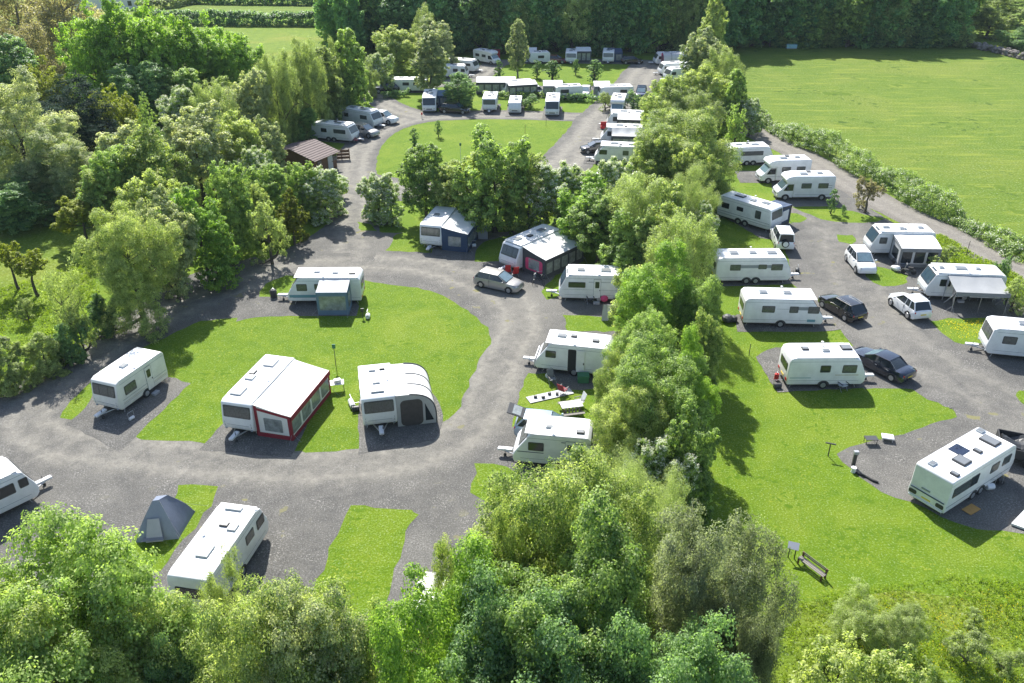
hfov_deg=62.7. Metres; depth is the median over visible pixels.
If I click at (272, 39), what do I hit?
field
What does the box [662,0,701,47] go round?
woodland tree
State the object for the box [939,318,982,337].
buttercups
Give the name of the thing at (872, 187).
tree
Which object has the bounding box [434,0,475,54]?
woodland tree
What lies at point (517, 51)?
birch tree
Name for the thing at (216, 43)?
broadleaf tree
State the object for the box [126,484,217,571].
grass island
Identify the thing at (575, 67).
sapling
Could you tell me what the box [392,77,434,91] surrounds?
touring caravan
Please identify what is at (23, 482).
window
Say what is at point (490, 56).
motorhome
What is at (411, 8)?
woodland tree
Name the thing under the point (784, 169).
window
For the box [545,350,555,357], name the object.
window
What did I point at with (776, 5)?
woodland tree
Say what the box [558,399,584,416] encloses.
picnic table
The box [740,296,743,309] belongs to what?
rear window
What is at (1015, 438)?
trailer
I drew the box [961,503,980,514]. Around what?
doormat
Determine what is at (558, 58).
parked car
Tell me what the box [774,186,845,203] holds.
gravel pitch
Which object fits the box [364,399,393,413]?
front window
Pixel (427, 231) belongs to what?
front window
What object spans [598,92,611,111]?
shrub
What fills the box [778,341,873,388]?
touring caravan
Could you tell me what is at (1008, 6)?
shrub
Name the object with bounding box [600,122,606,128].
camping chair
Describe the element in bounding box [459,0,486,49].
woodland tree
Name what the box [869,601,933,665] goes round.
shrub
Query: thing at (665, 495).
willow tree
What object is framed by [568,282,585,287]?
window
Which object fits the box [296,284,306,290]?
window
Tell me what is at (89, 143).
cedar tree
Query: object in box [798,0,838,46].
woodland tree
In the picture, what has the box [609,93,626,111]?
motorhome
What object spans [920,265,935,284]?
front window
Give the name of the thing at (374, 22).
woodland tree
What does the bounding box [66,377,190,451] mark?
gravel pitch
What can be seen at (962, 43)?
woodland shrub
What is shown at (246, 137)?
broadleaf tree
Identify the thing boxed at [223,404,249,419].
front window
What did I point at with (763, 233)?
gravel pitch
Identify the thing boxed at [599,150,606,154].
window
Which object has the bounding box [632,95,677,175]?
broadleaf tree
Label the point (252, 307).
gravel pitch
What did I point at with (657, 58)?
touring caravan
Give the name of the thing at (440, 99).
caravan awning
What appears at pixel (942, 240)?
verge grass
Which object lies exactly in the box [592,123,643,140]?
touring caravan
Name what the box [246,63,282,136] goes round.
willow tree
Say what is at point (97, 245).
shrub
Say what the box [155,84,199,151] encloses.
hawthorn tree
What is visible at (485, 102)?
front window
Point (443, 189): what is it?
broadleaf tree
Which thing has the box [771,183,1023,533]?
gravel parking
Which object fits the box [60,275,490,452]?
grass island
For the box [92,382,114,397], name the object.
front window
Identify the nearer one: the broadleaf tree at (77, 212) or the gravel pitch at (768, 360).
the gravel pitch at (768, 360)
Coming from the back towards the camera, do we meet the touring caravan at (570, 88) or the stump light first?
the touring caravan at (570, 88)
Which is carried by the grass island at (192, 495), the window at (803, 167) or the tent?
the tent
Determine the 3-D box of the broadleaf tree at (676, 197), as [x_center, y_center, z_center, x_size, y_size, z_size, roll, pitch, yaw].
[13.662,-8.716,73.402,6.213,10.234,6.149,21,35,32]
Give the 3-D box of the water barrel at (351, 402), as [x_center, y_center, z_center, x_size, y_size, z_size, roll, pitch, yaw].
[-11.264,4.228,58.963,0.387,0.708,0.986,-11,31,-19]
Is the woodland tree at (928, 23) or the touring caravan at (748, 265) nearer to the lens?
the touring caravan at (748, 265)
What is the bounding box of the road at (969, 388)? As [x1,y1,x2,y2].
[791,203,1023,434]
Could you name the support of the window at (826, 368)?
in the touring caravan at (822, 365)
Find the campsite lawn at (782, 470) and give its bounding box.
[0,56,1023,679]
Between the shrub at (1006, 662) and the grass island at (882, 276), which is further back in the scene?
the grass island at (882, 276)
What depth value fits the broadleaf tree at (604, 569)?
28.12 m
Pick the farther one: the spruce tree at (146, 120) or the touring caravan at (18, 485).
the spruce tree at (146, 120)
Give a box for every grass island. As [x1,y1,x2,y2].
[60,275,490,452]
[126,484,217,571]
[313,505,418,622]
[358,222,376,230]
[385,229,432,252]
[470,463,515,505]
[475,233,611,264]
[512,373,613,431]
[541,273,561,299]
[563,315,621,331]
[789,213,806,222]
[793,206,883,222]
[837,234,855,243]
[865,266,907,285]
[930,318,985,343]
[1016,390,1023,403]
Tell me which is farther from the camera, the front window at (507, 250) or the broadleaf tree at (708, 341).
the front window at (507, 250)
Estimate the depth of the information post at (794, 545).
45.66 m
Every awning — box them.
[252,359,332,444]
[312,279,355,314]
[391,363,437,426]
[437,90,446,107]
[441,210,481,251]
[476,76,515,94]
[507,80,537,96]
[507,402,563,435]
[522,230,585,278]
[523,47,536,61]
[543,80,562,97]
[576,47,591,61]
[593,81,609,95]
[607,48,622,61]
[611,127,644,142]
[617,113,641,123]
[661,52,683,61]
[771,200,792,224]
[888,234,941,267]
[942,275,1010,314]
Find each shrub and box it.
[0,335,43,396]
[13,298,37,322]
[22,330,72,381]
[52,321,89,365]
[60,302,97,355]
[84,232,121,261]
[86,292,116,339]
[88,83,141,144]
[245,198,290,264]
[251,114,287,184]
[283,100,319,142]
[522,94,538,109]
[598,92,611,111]
[625,89,640,109]
[638,95,647,109]
[770,24,798,47]
[787,631,890,682]
[826,576,885,651]
[836,25,861,46]
[840,204,846,214]
[842,642,938,682]
[861,21,879,47]
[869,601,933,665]
[927,255,942,263]
[940,243,960,262]
[941,627,993,670]
[952,19,977,47]
[963,606,984,630]
[969,7,1018,41]
[973,0,1023,26]
[990,650,1023,679]
[991,255,1012,277]
[993,27,1023,48]
[1003,275,1023,315]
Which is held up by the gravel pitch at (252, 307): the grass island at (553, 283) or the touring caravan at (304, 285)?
the touring caravan at (304, 285)
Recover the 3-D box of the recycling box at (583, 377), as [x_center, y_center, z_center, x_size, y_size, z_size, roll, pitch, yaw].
[5.238,2.681,61.819,0.860,0.620,0.660,0,29,0]
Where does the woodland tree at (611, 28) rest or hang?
on the ground at (56, 248)
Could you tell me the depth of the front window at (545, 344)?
62.64 m
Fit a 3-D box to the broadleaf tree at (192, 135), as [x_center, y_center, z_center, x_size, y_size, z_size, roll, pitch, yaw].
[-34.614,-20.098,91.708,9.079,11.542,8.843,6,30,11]
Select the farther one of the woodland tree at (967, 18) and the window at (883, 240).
the woodland tree at (967, 18)
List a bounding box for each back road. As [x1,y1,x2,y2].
[359,59,653,119]
[578,61,662,118]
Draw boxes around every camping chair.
[505,265,510,271]
[511,267,518,275]
[547,368,556,384]
[557,384,568,395]
[574,391,586,408]
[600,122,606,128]
[836,381,849,392]
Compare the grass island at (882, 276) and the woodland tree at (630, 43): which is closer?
the grass island at (882, 276)
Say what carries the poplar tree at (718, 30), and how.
on the campsite lawn at (782, 470)
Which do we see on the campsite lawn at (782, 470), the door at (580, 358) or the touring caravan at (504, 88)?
the touring caravan at (504, 88)
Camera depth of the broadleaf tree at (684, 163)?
85.54 m
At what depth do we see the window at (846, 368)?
60.26 m
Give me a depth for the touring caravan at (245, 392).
55.86 m
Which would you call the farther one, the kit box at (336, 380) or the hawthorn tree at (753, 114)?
the hawthorn tree at (753, 114)
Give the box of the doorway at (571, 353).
[567,349,575,370]
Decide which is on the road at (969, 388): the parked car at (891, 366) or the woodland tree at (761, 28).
the parked car at (891, 366)
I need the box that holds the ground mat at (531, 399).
[526,388,573,402]
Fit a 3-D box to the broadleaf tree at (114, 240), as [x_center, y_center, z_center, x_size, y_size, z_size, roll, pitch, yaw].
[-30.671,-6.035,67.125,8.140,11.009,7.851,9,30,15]
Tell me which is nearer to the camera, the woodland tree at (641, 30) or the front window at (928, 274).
the front window at (928, 274)
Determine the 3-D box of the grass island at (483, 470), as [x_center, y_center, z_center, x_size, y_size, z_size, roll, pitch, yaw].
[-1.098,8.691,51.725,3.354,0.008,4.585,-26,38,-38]
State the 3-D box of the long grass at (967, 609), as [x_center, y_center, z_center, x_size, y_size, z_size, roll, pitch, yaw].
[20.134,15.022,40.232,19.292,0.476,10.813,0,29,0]
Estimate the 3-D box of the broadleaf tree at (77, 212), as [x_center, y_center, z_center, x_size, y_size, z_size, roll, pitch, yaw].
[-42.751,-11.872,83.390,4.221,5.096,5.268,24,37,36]
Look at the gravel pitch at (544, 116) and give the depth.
128.40 m
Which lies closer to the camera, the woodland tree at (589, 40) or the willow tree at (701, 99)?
the willow tree at (701, 99)
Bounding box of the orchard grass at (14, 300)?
[0,264,100,396]
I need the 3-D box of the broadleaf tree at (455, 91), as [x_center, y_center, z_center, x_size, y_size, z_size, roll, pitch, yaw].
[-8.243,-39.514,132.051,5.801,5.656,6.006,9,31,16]
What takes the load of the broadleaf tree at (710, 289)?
on the campsite lawn at (782, 470)
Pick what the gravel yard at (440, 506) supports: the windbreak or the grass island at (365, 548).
the grass island at (365, 548)
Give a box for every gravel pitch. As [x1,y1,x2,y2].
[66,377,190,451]
[156,491,299,599]
[199,424,306,456]
[236,296,358,321]
[309,138,369,144]
[358,393,442,454]
[374,125,390,130]
[469,71,485,73]
[478,61,505,65]
[479,104,500,114]
[506,107,523,116]
[542,107,561,118]
[583,157,627,165]
[717,268,796,285]
[727,218,801,242]
[735,171,780,182]
[736,301,847,331]
[756,346,889,391]
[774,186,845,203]
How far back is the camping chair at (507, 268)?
77.67 m
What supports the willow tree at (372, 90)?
on the campsite lawn at (782, 470)
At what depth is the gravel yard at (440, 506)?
50.10 m
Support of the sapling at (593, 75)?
on the campsite lawn at (782, 470)
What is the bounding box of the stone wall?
[966,41,1023,59]
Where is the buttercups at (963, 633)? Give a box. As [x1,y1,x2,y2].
[838,588,1023,682]
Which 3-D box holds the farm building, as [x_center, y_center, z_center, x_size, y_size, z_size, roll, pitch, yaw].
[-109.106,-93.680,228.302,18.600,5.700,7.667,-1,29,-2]
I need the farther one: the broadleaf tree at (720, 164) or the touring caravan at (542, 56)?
the touring caravan at (542, 56)
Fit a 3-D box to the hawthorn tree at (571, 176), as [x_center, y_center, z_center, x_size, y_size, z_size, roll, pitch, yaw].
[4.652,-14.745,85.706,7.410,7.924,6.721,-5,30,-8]
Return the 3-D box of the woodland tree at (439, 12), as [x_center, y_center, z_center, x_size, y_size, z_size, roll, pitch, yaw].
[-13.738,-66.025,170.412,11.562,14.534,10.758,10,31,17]
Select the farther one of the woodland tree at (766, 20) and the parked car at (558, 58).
the woodland tree at (766, 20)
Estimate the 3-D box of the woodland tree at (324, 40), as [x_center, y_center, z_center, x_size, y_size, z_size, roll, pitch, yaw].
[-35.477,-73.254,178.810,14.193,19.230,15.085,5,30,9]
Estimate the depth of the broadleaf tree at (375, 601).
29.23 m
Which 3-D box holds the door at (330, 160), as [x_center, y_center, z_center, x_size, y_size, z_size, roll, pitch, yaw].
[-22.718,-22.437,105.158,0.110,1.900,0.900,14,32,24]
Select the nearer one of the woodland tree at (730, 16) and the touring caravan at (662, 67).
the touring caravan at (662, 67)
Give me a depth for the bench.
44.99 m
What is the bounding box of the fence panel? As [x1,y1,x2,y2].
[336,148,349,159]
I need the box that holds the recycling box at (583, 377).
[577,372,589,382]
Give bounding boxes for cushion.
[601,295,607,301]
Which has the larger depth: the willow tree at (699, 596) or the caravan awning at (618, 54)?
the caravan awning at (618, 54)
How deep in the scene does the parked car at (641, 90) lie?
138.22 m
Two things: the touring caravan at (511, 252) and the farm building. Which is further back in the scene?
the farm building
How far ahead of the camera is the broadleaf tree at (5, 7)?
149.08 m
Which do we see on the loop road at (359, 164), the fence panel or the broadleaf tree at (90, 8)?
the fence panel
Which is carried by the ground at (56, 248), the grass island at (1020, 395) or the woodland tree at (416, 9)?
the woodland tree at (416, 9)
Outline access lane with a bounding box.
[713,106,1023,278]
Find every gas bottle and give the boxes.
[270,288,276,297]
[774,372,778,380]
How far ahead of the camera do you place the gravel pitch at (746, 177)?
102.68 m
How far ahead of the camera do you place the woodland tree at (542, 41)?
168.68 m
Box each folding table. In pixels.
[864,436,878,444]
[881,433,894,442]
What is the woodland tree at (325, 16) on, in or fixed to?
on the ground at (56, 248)
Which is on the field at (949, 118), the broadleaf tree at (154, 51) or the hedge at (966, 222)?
the hedge at (966, 222)
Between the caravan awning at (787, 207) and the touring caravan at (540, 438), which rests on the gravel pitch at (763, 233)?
the caravan awning at (787, 207)
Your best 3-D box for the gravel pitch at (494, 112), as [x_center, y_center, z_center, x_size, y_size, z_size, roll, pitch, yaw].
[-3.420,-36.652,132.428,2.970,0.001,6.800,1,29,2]
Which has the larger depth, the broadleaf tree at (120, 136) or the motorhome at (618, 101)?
the motorhome at (618, 101)
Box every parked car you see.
[354,121,379,138]
[374,82,399,93]
[379,109,398,124]
[439,101,470,114]
[473,266,523,293]
[550,54,565,63]
[579,139,606,154]
[621,55,642,63]
[634,85,646,98]
[769,225,794,249]
[818,293,867,322]
[844,244,876,273]
[854,346,916,383]
[888,292,932,319]
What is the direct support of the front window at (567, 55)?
in the touring caravan at (571, 55)
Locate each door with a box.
[144,365,154,389]
[327,155,333,169]
[565,442,575,464]
[576,351,584,371]
[593,279,600,297]
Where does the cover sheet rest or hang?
on the campsite lawn at (782, 470)
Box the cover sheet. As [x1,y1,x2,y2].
[722,314,737,322]
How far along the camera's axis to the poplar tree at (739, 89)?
116.72 m
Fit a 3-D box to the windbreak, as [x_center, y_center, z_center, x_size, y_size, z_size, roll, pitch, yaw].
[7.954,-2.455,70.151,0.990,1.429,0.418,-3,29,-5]
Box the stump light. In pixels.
[850,466,856,472]
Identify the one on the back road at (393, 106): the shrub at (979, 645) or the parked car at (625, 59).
the parked car at (625, 59)
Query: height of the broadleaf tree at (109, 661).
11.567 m
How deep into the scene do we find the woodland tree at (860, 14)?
172.89 m
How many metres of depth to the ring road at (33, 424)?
63.95 m
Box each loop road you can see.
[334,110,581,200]
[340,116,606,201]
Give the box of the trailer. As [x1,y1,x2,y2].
[996,428,1023,467]
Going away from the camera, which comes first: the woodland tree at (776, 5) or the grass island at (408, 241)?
the grass island at (408, 241)
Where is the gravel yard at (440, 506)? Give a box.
[0,224,624,671]
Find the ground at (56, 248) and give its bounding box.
[0,0,1023,682]
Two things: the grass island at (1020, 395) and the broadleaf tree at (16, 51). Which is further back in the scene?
the broadleaf tree at (16, 51)
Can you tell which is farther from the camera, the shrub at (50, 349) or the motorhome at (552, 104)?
the motorhome at (552, 104)
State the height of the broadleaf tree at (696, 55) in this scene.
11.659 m
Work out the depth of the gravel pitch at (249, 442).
55.14 m
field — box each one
[64,27,334,51]
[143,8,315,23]
[187,3,314,12]
[736,46,1023,258]
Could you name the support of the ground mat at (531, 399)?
on the grass island at (535, 384)
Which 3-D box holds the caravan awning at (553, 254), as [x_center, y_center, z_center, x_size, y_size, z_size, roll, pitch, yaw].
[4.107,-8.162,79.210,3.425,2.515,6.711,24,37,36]
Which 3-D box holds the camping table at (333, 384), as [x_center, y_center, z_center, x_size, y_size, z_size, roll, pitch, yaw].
[-12.700,3.232,60.796,1.100,0.660,0.700,-6,30,-10]
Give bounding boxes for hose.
[856,471,878,483]
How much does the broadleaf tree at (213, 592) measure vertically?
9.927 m
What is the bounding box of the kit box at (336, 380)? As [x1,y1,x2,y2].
[333,378,340,383]
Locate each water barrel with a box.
[127,410,134,420]
[348,394,355,407]
[351,402,359,411]
[773,379,782,388]
[984,479,996,489]
[996,474,1004,484]
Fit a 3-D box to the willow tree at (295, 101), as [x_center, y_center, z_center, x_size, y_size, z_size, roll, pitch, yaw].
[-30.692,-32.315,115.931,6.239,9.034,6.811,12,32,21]
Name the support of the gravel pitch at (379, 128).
on the campsite lawn at (782, 470)
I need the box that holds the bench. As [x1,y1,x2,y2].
[797,551,828,580]
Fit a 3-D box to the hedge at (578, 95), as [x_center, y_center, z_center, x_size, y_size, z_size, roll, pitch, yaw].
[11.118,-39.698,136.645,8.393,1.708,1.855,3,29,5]
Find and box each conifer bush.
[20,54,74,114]
[272,187,309,244]
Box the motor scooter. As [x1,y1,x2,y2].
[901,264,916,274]
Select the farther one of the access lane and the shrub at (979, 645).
the access lane
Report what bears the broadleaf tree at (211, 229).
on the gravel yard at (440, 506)
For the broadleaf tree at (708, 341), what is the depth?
56.92 m
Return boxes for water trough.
[785,44,796,48]
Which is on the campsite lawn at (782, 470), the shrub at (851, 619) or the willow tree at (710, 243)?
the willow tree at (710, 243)
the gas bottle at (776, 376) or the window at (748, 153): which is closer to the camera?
the gas bottle at (776, 376)
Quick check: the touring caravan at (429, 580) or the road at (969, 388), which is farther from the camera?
the road at (969, 388)
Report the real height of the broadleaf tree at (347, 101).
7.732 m
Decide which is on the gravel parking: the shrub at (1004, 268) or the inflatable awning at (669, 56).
the shrub at (1004, 268)
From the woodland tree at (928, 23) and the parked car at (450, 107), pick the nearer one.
the parked car at (450, 107)
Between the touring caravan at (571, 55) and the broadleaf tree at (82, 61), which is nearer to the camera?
the broadleaf tree at (82, 61)
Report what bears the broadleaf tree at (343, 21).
on the ground at (56, 248)
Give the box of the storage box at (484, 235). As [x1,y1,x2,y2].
[478,226,487,238]
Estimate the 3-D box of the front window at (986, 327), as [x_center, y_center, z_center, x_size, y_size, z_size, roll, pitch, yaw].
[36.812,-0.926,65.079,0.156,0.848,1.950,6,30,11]
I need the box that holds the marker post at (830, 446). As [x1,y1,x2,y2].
[826,442,835,455]
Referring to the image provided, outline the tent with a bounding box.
[131,495,205,542]
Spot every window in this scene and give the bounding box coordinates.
[0,483,15,499]
[8,459,32,479]
[18,477,28,487]
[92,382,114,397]
[124,380,136,394]
[174,586,203,599]
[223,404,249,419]
[245,527,254,545]
[256,512,264,529]
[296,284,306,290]
[333,129,344,133]
[349,125,357,133]
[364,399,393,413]
[371,112,381,119]
[421,227,439,236]
[483,100,494,104]
[501,244,518,258]
[518,424,527,444]
[528,442,543,451]
[540,340,547,353]
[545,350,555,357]
[560,268,565,286]
[566,54,575,57]
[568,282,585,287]
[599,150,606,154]
[603,53,612,56]
[721,202,729,208]
[730,265,740,270]
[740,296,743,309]
[742,151,763,155]
[755,210,760,218]
[758,265,766,268]
[762,306,774,312]
[767,168,775,174]
[771,264,782,269]
[772,208,781,219]
[780,354,787,370]
[782,167,790,171]
[784,184,793,190]
[789,306,798,312]
[796,166,805,170]
[801,183,811,188]
[808,307,819,313]
[818,183,828,187]
[820,365,830,372]
[842,365,857,372]
[866,226,878,241]
[879,237,887,243]
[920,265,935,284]
[939,279,950,286]
[952,479,971,498]
[969,473,980,487]
[981,320,992,339]
[990,461,1000,473]
[1002,336,1017,344]
[1002,453,1011,465]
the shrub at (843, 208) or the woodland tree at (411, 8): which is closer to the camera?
the shrub at (843, 208)
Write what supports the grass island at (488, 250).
on the gravel yard at (440, 506)
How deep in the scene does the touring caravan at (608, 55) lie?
163.27 m
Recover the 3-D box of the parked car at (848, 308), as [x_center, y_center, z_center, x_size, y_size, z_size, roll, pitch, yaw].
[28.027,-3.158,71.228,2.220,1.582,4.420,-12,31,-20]
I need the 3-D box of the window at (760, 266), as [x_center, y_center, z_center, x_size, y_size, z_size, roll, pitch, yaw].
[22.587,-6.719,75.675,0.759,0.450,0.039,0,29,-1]
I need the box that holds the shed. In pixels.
[278,139,339,170]
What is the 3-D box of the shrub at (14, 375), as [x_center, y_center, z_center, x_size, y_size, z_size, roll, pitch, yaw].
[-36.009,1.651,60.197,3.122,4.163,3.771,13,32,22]
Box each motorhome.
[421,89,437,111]
[473,48,500,64]
[507,95,522,112]
[544,93,560,115]
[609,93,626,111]
[755,154,811,183]
[772,170,835,199]
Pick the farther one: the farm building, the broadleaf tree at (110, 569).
the farm building
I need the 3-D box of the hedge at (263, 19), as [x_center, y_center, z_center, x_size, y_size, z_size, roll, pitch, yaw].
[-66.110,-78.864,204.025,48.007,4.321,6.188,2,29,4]
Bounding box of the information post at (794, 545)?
[788,541,799,558]
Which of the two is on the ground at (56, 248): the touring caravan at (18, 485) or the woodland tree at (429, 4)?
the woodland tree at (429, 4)
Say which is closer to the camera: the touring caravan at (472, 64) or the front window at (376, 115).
the front window at (376, 115)
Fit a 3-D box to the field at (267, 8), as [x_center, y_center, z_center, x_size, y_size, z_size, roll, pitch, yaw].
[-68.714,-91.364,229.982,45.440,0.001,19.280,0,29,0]
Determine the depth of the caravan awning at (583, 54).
164.17 m
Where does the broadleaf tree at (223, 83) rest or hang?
on the ground at (56, 248)
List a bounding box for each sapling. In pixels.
[409,128,418,148]
[434,120,442,136]
[494,60,504,76]
[531,60,542,77]
[542,60,561,79]
[572,59,579,74]
[586,59,603,81]
[826,188,839,213]
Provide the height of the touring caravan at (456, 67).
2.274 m
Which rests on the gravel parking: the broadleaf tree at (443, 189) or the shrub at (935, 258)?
the shrub at (935, 258)
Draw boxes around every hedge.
[134,0,196,9]
[146,8,321,26]
[183,0,315,5]
[380,88,409,98]
[482,90,545,98]
[560,92,601,102]
[749,106,1023,263]
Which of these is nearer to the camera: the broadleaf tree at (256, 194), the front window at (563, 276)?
the front window at (563, 276)
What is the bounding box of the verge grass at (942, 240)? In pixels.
[936,233,1023,302]
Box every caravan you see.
[0,456,52,513]
[91,347,167,418]
[167,502,268,608]
[221,354,295,441]
[277,267,364,303]
[311,119,363,141]
[341,105,384,127]
[358,363,396,435]
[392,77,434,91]
[408,572,445,653]
[420,206,456,251]
[444,63,473,77]
[448,57,482,71]
[482,91,497,111]
[497,414,592,470]
[498,224,561,269]
[502,78,531,92]
[523,329,613,375]
[525,50,549,63]
[546,264,629,304]
[553,83,582,99]
[565,48,576,64]
[582,85,591,96]
[586,141,639,162]
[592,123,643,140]
[594,84,633,98]
[599,109,641,124]
[602,48,613,63]
[648,51,680,63]
[653,61,685,74]
[660,65,686,79]
[710,246,798,283]
[717,191,782,229]
[724,140,772,165]
[738,286,832,327]
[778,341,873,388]
[863,223,935,253]
[907,263,1006,302]
[908,427,1015,513]
[965,316,1023,356]
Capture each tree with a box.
[0,0,57,69]
[0,14,75,85]
[0,32,54,115]
[0,65,80,207]
[0,176,66,234]
[0,240,30,290]
[0,501,214,682]
[0,575,131,682]
[8,115,100,214]
[9,248,49,296]
[18,71,115,158]
[19,0,111,82]
[38,257,96,344]
[49,196,103,240]
[51,0,126,111]
[63,558,177,679]
[70,107,120,167]
[71,169,123,230]
[71,199,184,343]
[74,587,216,682]
[75,7,100,27]
[76,143,143,220]
[84,0,160,117]
[90,118,159,184]
[105,60,178,125]
[111,122,197,215]
[114,167,189,262]
[118,0,191,87]
[129,183,199,302]
[134,592,243,682]
[136,92,162,163]
[150,65,201,122]
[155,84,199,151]
[156,15,214,97]
[158,99,237,205]
[158,185,244,292]
[178,573,362,682]
[185,9,247,96]
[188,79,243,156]
[193,536,259,666]
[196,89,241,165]
[202,47,238,97]
[203,159,260,253]
[207,75,245,144]
[211,109,271,185]
[222,68,281,150]
[229,32,265,79]
[236,145,282,202]
[236,177,273,245]
[236,567,377,682]
[244,162,296,224]
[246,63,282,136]
[251,48,303,145]
[273,75,312,131]
[285,160,322,217]
[286,35,334,141]
[294,164,348,226]
[294,594,415,682]
[301,82,337,119]
[311,0,350,49]
[312,45,345,120]
[316,2,335,45]
[318,170,349,194]
[326,35,348,105]
[326,73,352,107]
[329,0,375,48]
[331,0,367,56]
[331,27,372,107]
[355,172,399,224]
[358,0,388,48]
[358,0,393,40]
[359,56,379,97]
[365,53,394,91]
[365,598,462,682]
[366,188,404,227]
[371,24,416,74]
[375,0,417,51]
[383,530,542,682]
[393,0,435,25]
[393,142,453,216]
[396,0,425,37]
[409,3,443,55]
[409,29,449,89]
[413,14,459,65]
[414,0,443,40]
[418,532,473,657]
[422,0,473,52]
[431,151,492,221]
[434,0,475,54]
[434,556,642,682]
[441,71,479,107]
[451,123,531,232]
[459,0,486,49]
[462,0,499,48]
[464,440,643,628]
[469,492,553,597]
[471,0,508,53]
[476,479,657,682]
[483,0,534,52]
[496,152,564,234]
[498,0,543,52]
[505,19,529,77]
[521,0,557,49]
[524,160,592,228]
[526,0,552,46]
[535,443,683,653]
[536,0,571,52]
[550,0,595,47]
[553,600,760,682]
[556,172,610,242]
[565,187,621,264]
[567,0,603,52]
[572,0,619,56]
[587,156,633,233]
[588,378,678,481]
[591,343,632,444]
[592,0,652,48]
[595,204,660,271]
[596,170,674,271]
[597,0,634,49]
[599,445,694,591]
[602,304,681,393]
[602,329,714,471]
[607,261,675,349]
[612,237,718,354]
[613,0,647,51]
[623,433,700,528]
[626,134,683,203]
[628,0,672,53]
[631,105,744,216]
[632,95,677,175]
[632,498,802,682]
[635,180,702,275]
[638,0,683,52]
[639,74,689,127]
[642,208,721,295]
[653,0,684,47]
[655,321,721,450]
[657,161,721,251]
[657,398,721,525]
[659,0,692,51]
[659,85,727,152]
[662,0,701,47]
[666,274,724,348]
[667,142,721,210]
[670,0,710,44]
[676,63,731,132]
[677,25,728,92]
[677,306,725,396]
[684,0,744,50]
[686,200,720,261]
[691,589,784,682]
[696,0,728,72]
[701,46,746,121]
[701,136,726,196]
[702,2,738,44]
[717,69,749,133]
[725,103,747,142]
[726,0,761,48]
[732,1,769,45]
[737,0,777,45]
[739,98,764,135]
[749,0,793,47]
[756,0,794,46]
[763,0,820,47]
[782,0,827,46]
[792,8,837,49]
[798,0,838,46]
[818,0,872,47]
[821,0,850,42]
[830,0,873,46]
[835,0,893,48]
[853,175,887,212]
[861,0,914,47]
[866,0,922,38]
[878,0,923,46]
[898,0,938,43]
[911,0,949,46]
[912,0,965,43]
[919,0,961,47]
[931,0,978,46]
[964,0,985,32]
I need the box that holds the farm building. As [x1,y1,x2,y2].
[74,0,143,9]
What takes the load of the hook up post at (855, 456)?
on the gravel parking
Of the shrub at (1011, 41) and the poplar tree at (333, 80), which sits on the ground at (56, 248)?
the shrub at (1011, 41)
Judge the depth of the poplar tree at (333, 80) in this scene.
118.99 m
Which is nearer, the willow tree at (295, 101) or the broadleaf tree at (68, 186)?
the broadleaf tree at (68, 186)
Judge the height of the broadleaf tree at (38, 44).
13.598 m
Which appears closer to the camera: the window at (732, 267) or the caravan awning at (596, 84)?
the window at (732, 267)
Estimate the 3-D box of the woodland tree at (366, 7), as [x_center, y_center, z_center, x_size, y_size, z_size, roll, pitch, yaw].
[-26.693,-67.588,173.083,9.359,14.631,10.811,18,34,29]
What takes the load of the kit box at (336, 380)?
on the camping table at (333, 384)
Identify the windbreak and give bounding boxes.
[601,304,610,320]
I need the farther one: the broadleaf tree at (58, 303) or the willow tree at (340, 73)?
the willow tree at (340, 73)
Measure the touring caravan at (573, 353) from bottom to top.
2.928 m
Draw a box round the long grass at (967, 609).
[769,572,1023,682]
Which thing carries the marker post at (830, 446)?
on the campsite lawn at (782, 470)
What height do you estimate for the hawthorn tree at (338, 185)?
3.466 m
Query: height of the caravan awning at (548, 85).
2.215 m
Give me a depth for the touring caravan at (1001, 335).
64.32 m
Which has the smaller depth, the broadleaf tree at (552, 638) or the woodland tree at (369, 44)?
the broadleaf tree at (552, 638)
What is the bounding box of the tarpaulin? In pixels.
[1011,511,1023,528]
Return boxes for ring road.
[0,249,556,497]
[0,252,350,464]
[321,199,379,261]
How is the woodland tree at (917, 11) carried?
on the ground at (56, 248)
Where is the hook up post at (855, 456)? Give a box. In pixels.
[851,450,859,465]
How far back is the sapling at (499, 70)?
148.39 m
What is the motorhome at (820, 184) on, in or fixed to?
on the gravel pitch at (805, 200)
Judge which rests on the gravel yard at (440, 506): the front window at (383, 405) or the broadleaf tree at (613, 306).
the broadleaf tree at (613, 306)
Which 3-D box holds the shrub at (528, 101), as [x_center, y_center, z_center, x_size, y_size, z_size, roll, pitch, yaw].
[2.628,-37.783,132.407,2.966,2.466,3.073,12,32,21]
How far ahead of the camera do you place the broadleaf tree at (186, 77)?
121.33 m
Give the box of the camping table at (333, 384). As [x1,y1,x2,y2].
[330,379,343,388]
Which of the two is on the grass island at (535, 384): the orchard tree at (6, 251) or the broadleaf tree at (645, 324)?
the broadleaf tree at (645, 324)

